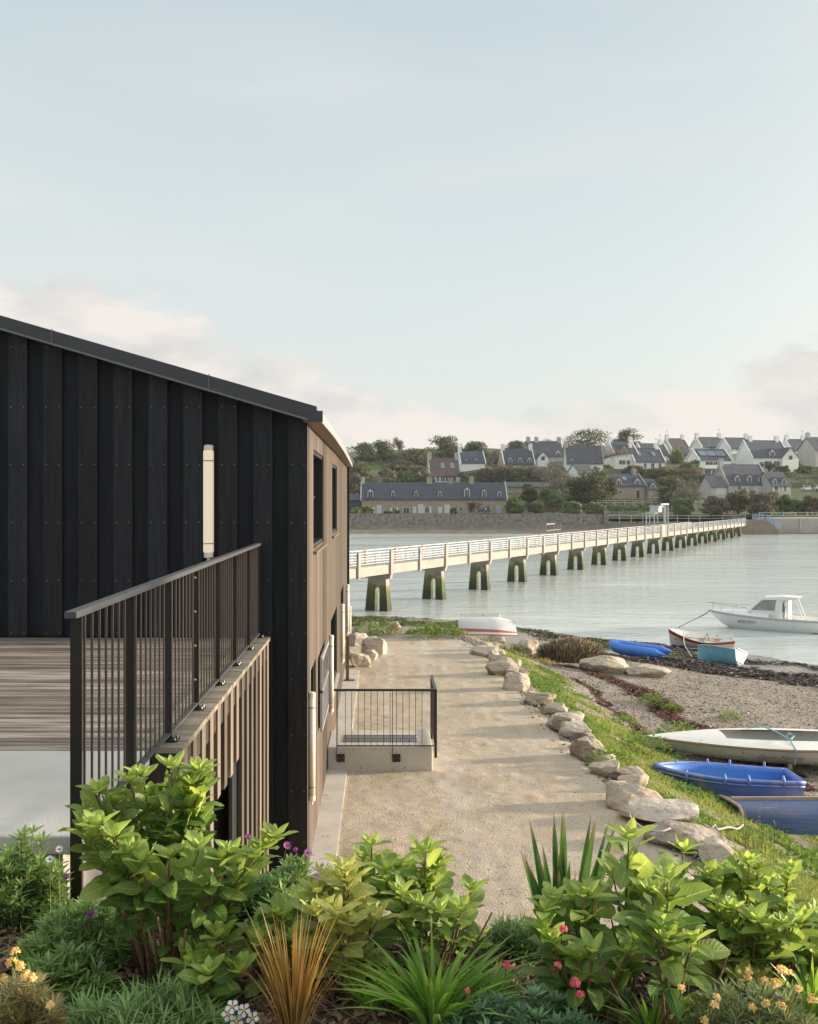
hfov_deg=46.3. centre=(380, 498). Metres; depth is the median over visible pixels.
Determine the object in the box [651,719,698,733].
leafy weed
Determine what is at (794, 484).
olive scrub
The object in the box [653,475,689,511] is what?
pine tree
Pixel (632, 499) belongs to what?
hedge
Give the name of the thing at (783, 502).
shrub
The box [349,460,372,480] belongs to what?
olive green tree
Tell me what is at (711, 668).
dark seaweed
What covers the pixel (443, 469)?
house
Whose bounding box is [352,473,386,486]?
bare tree
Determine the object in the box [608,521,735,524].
sea wall
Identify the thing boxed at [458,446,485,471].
house
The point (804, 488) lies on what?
parked car
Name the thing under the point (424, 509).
window
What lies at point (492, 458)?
bare tree
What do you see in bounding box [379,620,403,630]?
shore tuft
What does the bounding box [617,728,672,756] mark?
leafy weed
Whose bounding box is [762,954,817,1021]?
strap leaved clump
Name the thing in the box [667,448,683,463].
shrub
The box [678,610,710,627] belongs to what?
rope
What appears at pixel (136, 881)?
hydrangea
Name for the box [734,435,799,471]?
house
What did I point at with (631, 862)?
hydrangea
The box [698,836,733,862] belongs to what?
stone
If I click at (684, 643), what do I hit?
rope
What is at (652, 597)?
water
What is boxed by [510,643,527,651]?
shore tuft
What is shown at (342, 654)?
tube lamp
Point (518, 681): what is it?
boulder
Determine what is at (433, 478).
shrub
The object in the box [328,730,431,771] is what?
concrete landing
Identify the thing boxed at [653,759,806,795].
dinghy
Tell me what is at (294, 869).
daisy bush
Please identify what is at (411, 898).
hydrangea
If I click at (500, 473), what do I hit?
round tree
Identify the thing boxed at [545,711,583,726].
boulder
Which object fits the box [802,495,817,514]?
round tree
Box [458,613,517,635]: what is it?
upturned boat
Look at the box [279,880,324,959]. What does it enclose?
hydrangea
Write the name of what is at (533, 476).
round tree
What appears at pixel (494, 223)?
sky
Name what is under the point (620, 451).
bare tree
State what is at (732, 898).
hydrangea
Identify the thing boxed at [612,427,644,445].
cypress tree
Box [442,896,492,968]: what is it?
hydrangea
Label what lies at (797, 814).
upturned boat
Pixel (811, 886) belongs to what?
bank grass
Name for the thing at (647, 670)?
boulder
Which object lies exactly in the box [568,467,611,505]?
pine tree
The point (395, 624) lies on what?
boulder
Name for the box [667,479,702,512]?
bare tree
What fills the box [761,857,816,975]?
hydrangea
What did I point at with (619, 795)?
boulder
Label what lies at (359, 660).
boulder
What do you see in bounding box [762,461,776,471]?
bare tree
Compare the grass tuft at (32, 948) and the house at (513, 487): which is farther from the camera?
the house at (513, 487)
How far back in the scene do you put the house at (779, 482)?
251.29 m
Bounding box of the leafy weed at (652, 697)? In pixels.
[635,693,665,706]
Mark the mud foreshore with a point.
(447, 529)
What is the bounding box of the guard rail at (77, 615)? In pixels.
[64,543,264,902]
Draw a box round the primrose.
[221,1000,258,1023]
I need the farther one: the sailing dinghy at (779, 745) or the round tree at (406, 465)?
the round tree at (406, 465)
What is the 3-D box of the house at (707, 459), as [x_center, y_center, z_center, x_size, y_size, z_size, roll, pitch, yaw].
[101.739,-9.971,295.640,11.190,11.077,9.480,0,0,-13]
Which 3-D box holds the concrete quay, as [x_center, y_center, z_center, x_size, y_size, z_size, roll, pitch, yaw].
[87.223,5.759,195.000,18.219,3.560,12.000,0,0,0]
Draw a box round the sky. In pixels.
[0,0,817,451]
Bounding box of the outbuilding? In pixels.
[349,494,361,512]
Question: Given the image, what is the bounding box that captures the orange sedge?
[243,896,350,1023]
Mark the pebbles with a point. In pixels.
(714, 709)
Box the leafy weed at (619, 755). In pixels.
[583,743,640,765]
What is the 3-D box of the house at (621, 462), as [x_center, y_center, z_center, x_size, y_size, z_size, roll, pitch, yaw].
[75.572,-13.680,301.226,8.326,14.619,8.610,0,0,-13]
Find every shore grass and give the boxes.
[351,628,560,666]
[486,641,817,911]
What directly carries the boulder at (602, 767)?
on the path
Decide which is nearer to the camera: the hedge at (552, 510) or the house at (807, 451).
the hedge at (552, 510)
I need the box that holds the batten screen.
[154,643,268,928]
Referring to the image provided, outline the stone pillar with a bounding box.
[603,510,607,524]
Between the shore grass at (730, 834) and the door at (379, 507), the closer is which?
the shore grass at (730, 834)
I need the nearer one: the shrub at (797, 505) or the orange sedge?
the orange sedge
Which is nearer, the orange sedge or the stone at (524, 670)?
the orange sedge
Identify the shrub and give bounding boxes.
[349,507,361,513]
[359,506,374,513]
[397,468,425,481]
[423,474,435,481]
[438,925,605,1023]
[449,508,456,513]
[457,471,475,481]
[505,466,532,481]
[505,495,524,512]
[508,501,524,513]
[536,488,563,509]
[559,501,582,513]
[583,501,608,514]
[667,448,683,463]
[669,498,694,511]
[672,504,692,517]
[676,459,704,470]
[771,493,791,513]
[772,465,789,472]
[787,498,807,514]
[794,465,817,471]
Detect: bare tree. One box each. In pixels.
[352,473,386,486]
[392,436,405,450]
[467,500,482,513]
[484,449,497,466]
[530,460,572,501]
[542,436,578,450]
[543,468,573,498]
[576,443,635,464]
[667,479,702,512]
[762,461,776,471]
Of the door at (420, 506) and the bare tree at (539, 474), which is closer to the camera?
the door at (420, 506)
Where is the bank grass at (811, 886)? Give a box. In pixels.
[729,843,817,900]
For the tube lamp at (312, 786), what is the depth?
10.47 m
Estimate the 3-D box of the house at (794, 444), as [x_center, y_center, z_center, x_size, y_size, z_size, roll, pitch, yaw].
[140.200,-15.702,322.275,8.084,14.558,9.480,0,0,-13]
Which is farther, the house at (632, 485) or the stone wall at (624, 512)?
the house at (632, 485)
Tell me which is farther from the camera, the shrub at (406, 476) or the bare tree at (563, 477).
the shrub at (406, 476)
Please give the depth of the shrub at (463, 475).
269.98 m
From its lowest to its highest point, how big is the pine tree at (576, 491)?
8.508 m
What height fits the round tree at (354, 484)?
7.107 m
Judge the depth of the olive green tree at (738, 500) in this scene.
207.54 m
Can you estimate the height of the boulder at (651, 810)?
0.336 m
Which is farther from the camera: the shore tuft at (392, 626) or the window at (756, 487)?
the window at (756, 487)
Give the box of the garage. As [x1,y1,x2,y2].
[699,476,727,498]
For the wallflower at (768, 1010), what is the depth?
2.93 m
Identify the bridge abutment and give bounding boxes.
[736,519,778,533]
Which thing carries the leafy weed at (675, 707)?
on the ground at (803, 841)
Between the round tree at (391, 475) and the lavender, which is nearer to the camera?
the lavender
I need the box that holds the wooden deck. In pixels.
[0,637,270,782]
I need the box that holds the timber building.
[0,315,353,876]
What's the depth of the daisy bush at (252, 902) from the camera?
3.83 m
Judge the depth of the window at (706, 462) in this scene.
291.63 m
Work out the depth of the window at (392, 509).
213.94 m
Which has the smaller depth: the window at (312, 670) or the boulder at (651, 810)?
the window at (312, 670)
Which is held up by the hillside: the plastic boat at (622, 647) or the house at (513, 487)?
the house at (513, 487)
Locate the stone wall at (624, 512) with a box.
[609,512,640,513]
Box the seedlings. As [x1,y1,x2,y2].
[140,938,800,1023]
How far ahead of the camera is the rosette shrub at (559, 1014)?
3.08 m
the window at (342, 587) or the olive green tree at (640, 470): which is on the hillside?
the olive green tree at (640, 470)
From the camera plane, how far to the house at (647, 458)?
298.08 m
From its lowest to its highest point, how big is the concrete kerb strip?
0.238 m
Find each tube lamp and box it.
[203,445,213,559]
[308,691,315,804]
[329,635,333,714]
[340,604,344,663]
[344,584,354,680]
[349,606,350,635]
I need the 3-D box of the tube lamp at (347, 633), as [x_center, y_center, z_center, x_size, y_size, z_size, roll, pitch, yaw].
[-0.690,3.000,21.300,0.230,2.160,0.160,0,0,0]
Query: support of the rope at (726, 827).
on the shore grass at (730, 834)
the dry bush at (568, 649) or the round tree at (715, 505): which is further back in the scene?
the round tree at (715, 505)
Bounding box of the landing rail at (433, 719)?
[334,675,436,761]
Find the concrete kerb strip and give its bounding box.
[307,670,358,877]
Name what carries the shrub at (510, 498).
on the hillside
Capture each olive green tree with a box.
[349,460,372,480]
[436,447,454,457]
[527,500,545,513]
[620,465,647,474]
[645,466,675,477]
[723,488,750,513]
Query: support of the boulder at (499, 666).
on the ground at (803, 841)
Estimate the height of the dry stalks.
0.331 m
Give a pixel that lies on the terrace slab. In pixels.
(35, 787)
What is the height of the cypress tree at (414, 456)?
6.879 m
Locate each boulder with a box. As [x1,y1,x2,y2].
[349,632,367,645]
[349,652,370,667]
[361,636,386,654]
[364,649,377,660]
[385,621,400,630]
[469,645,505,656]
[485,657,518,675]
[490,636,505,642]
[503,672,529,692]
[514,639,538,653]
[524,690,552,706]
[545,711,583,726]
[559,721,591,738]
[569,736,606,763]
[579,655,629,673]
[589,760,619,776]
[604,766,647,784]
[606,782,662,810]
[618,798,698,823]
[625,664,671,677]
[643,820,726,851]
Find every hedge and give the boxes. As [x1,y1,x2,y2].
[545,508,556,512]
[606,506,662,511]
[608,516,643,520]
[614,498,654,501]
[796,476,817,479]
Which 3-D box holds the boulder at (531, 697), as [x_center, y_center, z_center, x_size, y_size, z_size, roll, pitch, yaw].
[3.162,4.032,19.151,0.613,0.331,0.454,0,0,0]
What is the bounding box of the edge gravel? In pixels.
[445,632,704,875]
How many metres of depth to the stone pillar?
199.30 m
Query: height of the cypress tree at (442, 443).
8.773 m
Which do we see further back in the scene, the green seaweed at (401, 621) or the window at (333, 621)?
the green seaweed at (401, 621)
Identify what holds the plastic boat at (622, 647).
on the ground at (803, 841)
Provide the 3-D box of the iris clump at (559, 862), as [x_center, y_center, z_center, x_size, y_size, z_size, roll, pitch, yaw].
[0.753,1.522,3.778,0.386,0.586,0.217,0,0,0]
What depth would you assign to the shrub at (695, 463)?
286.48 m
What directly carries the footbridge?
on the ground at (803, 841)
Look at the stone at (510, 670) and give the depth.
21.87 m
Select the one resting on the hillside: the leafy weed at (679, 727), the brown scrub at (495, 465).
the brown scrub at (495, 465)
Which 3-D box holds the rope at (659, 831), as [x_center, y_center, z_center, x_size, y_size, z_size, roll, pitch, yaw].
[3.733,4.218,13.640,0.672,0.645,4.970,0,0,15]
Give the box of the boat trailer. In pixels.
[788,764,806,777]
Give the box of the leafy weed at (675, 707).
[660,701,684,711]
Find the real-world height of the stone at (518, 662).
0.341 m
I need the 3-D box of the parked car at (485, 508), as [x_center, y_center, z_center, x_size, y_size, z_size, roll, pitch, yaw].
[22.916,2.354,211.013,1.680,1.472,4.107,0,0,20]
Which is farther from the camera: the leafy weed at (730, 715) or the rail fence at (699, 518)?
the rail fence at (699, 518)
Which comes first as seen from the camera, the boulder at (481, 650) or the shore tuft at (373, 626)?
the boulder at (481, 650)
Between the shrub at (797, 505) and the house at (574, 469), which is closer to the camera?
the shrub at (797, 505)
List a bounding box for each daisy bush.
[0,823,94,936]
[13,896,159,969]
[196,879,275,937]
[225,834,347,941]
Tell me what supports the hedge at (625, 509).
on the hillside
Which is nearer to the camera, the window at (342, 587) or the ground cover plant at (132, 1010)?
the ground cover plant at (132, 1010)
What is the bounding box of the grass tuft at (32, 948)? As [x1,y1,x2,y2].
[0,936,51,966]
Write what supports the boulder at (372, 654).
on the ground at (803, 841)
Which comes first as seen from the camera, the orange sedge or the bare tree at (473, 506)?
the orange sedge
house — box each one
[426,452,460,481]
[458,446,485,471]
[498,443,535,466]
[506,482,559,492]
[523,436,562,461]
[533,449,549,466]
[562,440,603,471]
[568,464,591,477]
[603,432,637,468]
[603,467,646,499]
[627,442,665,468]
[635,439,669,459]
[643,479,658,499]
[663,430,688,451]
[680,450,689,458]
[684,448,731,473]
[689,432,721,449]
[714,454,762,493]
[716,433,747,463]
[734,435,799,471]
[761,472,791,496]
[782,434,804,453]
[796,432,817,466]
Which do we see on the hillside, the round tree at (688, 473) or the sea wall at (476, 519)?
the round tree at (688, 473)
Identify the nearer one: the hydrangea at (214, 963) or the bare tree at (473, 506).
the hydrangea at (214, 963)
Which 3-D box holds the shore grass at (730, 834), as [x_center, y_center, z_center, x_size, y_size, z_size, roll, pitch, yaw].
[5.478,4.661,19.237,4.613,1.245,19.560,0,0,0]
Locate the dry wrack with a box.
[542,662,817,790]
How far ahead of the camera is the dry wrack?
23.58 m
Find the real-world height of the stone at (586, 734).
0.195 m
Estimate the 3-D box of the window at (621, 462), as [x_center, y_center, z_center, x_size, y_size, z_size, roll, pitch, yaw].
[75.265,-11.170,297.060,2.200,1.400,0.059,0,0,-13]
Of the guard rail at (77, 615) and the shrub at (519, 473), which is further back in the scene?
the shrub at (519, 473)
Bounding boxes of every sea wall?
[349,513,602,524]
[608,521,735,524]
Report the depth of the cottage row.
214.22 m
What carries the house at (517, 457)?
on the hillside
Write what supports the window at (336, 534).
in the timber building
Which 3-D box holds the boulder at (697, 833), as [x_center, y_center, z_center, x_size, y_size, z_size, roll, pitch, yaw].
[3.620,4.045,11.303,0.974,0.299,0.722,0,0,2]
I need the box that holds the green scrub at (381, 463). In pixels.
[352,449,817,510]
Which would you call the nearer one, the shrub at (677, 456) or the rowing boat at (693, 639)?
the rowing boat at (693, 639)
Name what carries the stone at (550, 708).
on the ground at (803, 841)
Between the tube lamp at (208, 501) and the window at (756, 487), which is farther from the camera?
the window at (756, 487)
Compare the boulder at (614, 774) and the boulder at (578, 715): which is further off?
the boulder at (578, 715)
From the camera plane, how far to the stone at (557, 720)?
16.77 m
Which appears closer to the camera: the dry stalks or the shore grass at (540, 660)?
the dry stalks
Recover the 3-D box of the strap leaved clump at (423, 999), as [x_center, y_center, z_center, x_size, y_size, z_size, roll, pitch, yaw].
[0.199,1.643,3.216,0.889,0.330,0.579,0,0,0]
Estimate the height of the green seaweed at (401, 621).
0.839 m
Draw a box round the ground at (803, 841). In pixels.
[351,616,817,912]
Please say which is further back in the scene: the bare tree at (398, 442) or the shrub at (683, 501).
the bare tree at (398, 442)
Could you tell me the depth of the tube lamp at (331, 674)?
14.77 m
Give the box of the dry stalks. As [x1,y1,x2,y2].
[0,922,688,1023]
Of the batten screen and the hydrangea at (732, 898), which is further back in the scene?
the batten screen
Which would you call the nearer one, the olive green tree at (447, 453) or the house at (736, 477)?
the house at (736, 477)
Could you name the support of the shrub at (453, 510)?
on the hillside
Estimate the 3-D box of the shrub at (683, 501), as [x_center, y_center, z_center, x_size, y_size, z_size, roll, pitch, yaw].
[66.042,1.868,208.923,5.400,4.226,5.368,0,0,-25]
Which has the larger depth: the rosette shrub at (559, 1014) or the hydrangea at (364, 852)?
the hydrangea at (364, 852)
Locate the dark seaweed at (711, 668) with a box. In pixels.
[457,622,817,687]
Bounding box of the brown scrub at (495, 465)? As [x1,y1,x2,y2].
[349,448,817,508]
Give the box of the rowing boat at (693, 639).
[668,628,734,647]
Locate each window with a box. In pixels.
[311,664,313,691]
[313,450,326,554]
[331,609,338,695]
[332,464,338,537]
[341,587,345,646]
[390,507,397,512]
[403,507,408,512]
[422,507,431,512]
[619,460,625,464]
[705,461,712,464]
[705,469,710,473]
[754,485,759,490]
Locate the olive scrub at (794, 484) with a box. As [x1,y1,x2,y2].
[353,448,806,508]
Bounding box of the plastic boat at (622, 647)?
[608,639,672,658]
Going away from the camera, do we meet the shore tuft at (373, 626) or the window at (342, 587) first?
the window at (342, 587)
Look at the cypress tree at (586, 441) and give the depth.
324.07 m
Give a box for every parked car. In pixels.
[478,506,489,511]
[801,486,810,490]
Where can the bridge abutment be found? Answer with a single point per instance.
(757, 527)
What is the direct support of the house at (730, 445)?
on the hillside
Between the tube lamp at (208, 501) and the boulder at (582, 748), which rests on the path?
the boulder at (582, 748)
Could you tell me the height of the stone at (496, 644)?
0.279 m
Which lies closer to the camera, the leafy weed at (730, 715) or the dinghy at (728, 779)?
the dinghy at (728, 779)
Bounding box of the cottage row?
[360,476,507,512]
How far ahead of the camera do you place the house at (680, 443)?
344.09 m
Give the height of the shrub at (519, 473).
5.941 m
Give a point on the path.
(419, 657)
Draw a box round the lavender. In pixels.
[477,911,542,963]
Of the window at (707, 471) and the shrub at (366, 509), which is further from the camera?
the window at (707, 471)
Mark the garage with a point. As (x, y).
(716, 486)
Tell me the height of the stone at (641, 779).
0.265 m
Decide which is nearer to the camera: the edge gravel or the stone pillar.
the edge gravel
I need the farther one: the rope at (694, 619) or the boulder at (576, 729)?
the rope at (694, 619)
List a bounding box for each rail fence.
[597,500,660,505]
[608,515,745,522]
[759,512,817,519]
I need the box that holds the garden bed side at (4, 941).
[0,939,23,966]
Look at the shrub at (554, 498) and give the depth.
225.81 m
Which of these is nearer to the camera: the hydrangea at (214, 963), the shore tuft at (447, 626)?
the hydrangea at (214, 963)
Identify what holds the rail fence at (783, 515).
on the concrete quay
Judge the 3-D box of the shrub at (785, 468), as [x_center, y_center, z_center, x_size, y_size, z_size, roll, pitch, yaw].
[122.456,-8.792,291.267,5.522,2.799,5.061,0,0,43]
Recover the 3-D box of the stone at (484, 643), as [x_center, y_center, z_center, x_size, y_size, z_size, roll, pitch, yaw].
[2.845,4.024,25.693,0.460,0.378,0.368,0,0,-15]
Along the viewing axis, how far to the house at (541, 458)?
298.07 m
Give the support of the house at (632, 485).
on the hillside
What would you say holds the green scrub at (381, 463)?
on the hillside
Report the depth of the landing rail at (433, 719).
14.28 m
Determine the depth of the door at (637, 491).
247.54 m
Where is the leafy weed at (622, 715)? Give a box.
[612,712,638,725]
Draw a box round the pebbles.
[485,640,817,795]
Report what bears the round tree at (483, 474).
on the hillside
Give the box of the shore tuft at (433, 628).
[412,621,457,637]
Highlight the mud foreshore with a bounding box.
[349,525,817,533]
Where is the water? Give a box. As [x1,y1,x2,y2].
[349,517,817,664]
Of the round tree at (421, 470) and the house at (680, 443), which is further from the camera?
the house at (680, 443)
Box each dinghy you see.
[645,725,817,764]
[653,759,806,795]
[697,644,747,665]
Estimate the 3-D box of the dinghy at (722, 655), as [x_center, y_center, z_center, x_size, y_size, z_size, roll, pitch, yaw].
[13.335,6.213,37.692,1.090,0.665,1.997,25,-17,-35]
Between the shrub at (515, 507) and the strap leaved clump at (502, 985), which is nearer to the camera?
the strap leaved clump at (502, 985)
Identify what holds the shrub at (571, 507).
on the hillside
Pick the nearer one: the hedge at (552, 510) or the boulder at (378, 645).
the boulder at (378, 645)
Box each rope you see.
[629,771,670,832]
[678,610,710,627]
[683,629,691,656]
[703,823,743,829]
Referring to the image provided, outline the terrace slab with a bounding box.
[0,751,228,934]
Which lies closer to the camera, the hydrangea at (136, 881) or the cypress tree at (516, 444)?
the hydrangea at (136, 881)
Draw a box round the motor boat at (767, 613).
[708,595,817,633]
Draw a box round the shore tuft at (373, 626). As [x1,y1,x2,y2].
[353,620,388,633]
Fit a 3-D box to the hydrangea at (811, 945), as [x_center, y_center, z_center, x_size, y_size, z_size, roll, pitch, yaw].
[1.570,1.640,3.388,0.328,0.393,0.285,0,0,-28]
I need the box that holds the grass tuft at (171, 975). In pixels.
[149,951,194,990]
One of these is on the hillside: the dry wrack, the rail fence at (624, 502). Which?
the rail fence at (624, 502)
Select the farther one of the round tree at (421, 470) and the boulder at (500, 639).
the round tree at (421, 470)
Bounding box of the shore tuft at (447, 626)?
[434,624,464,636]
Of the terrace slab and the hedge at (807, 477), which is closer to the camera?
the terrace slab
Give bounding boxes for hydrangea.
[57,750,298,985]
[159,917,258,1023]
[228,891,310,998]
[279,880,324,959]
[290,852,401,999]
[345,832,392,947]
[364,835,492,980]
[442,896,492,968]
[512,877,648,1023]
[586,817,675,993]
[597,857,732,1023]
[653,832,713,988]
[683,922,781,1011]
[690,848,817,995]
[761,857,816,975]
[784,897,817,986]
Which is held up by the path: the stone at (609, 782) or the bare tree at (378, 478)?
the stone at (609, 782)
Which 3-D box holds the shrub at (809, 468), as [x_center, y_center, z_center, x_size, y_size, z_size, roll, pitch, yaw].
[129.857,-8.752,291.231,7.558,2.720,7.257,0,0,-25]
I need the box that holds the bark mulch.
[0,924,801,1023]
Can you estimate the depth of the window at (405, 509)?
213.99 m
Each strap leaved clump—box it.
[316,918,554,1023]
[329,958,407,1011]
[435,957,541,996]
[585,976,712,1023]
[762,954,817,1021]
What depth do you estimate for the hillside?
259.88 m
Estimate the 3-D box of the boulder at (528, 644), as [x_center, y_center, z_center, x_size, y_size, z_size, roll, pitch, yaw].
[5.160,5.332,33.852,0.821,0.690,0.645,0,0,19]
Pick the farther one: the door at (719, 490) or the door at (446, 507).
the door at (719, 490)
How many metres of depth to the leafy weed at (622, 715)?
20.66 m
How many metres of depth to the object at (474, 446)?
324.17 m
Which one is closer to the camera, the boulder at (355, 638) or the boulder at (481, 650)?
the boulder at (481, 650)
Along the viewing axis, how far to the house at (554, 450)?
316.36 m
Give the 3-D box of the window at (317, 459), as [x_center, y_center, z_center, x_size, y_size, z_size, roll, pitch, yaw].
[-0.850,0.041,12.300,0.205,1.242,2.160,0,0,0]
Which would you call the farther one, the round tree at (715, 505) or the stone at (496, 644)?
the round tree at (715, 505)
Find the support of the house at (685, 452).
on the hillside
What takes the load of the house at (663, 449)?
on the hillside
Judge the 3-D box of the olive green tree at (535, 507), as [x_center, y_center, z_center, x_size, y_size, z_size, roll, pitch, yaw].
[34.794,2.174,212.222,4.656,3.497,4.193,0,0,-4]
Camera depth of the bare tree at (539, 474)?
239.81 m
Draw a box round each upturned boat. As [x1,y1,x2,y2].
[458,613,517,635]
[719,795,817,836]
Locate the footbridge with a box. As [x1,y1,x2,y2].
[349,503,745,611]
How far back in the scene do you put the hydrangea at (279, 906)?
3.46 m
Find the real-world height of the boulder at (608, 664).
0.721 m
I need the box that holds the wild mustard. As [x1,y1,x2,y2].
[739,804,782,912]
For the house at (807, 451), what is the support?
on the hillside
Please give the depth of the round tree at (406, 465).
291.99 m
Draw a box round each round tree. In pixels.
[349,473,360,493]
[378,468,399,481]
[386,460,417,470]
[412,465,432,481]
[475,466,495,481]
[488,464,515,481]
[524,466,549,481]
[667,467,709,481]
[698,495,730,517]
[746,490,781,516]
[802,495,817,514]
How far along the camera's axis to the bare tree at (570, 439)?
346.71 m
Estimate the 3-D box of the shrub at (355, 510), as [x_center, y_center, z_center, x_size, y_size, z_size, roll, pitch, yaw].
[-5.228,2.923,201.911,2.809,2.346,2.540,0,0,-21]
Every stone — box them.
[478,641,494,646]
[488,650,498,657]
[489,654,502,661]
[491,641,499,647]
[506,668,515,672]
[513,659,521,666]
[518,667,530,674]
[536,698,545,705]
[544,702,567,714]
[551,715,575,731]
[580,732,593,737]
[593,754,616,761]
[606,780,625,787]
[617,773,648,786]
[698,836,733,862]
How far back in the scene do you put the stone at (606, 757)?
14.65 m
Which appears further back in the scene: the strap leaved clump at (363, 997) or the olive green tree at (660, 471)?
the olive green tree at (660, 471)
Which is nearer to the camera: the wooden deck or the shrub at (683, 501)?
the wooden deck
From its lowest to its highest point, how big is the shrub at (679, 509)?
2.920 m
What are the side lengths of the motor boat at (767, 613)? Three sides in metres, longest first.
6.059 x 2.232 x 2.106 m
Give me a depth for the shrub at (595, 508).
200.54 m
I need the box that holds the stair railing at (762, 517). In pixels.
[752,514,780,528]
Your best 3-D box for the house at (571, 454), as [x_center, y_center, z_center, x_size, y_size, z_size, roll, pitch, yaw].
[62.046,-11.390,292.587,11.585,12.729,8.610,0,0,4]
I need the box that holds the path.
[337,638,708,937]
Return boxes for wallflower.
[0,947,71,1023]
[677,964,817,1023]
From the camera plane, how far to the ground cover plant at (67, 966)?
3.34 m
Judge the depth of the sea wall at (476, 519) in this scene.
200.00 m
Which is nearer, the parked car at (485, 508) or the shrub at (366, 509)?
the shrub at (366, 509)
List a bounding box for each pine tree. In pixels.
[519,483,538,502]
[563,477,589,503]
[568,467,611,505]
[594,475,620,505]
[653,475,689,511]
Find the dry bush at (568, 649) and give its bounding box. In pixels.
[531,636,607,662]
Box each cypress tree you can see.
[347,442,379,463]
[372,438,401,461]
[395,447,434,465]
[424,435,466,457]
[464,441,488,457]
[505,440,523,448]
[569,428,611,449]
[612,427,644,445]
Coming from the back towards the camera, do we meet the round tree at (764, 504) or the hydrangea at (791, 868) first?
the round tree at (764, 504)
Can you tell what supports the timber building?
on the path
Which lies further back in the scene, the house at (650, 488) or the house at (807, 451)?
the house at (807, 451)
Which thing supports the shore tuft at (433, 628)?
on the ground at (803, 841)
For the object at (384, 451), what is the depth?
311.25 m
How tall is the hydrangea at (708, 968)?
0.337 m
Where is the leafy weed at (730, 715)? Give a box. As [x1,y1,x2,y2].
[717,710,740,721]
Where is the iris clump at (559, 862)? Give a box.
[520,811,617,937]
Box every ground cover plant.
[0,938,128,1011]
[62,960,241,1023]
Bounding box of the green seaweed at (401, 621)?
[351,615,804,672]
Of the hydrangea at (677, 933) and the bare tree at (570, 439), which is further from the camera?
the bare tree at (570, 439)
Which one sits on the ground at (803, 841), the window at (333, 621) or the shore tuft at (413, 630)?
the shore tuft at (413, 630)
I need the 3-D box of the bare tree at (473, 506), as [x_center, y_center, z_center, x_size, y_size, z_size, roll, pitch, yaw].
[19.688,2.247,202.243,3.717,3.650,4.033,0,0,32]
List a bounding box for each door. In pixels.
[377,505,381,512]
[418,504,422,512]
[444,505,449,512]
[636,490,639,497]
[716,487,724,493]
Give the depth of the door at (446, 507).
213.94 m
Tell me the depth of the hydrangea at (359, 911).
3.39 m
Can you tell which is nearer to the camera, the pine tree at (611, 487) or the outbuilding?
the outbuilding
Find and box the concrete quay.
[751,517,817,532]
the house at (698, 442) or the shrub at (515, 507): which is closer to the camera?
the shrub at (515, 507)
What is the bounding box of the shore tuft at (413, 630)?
[402,623,438,638]
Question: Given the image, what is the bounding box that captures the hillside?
[348,448,817,516]

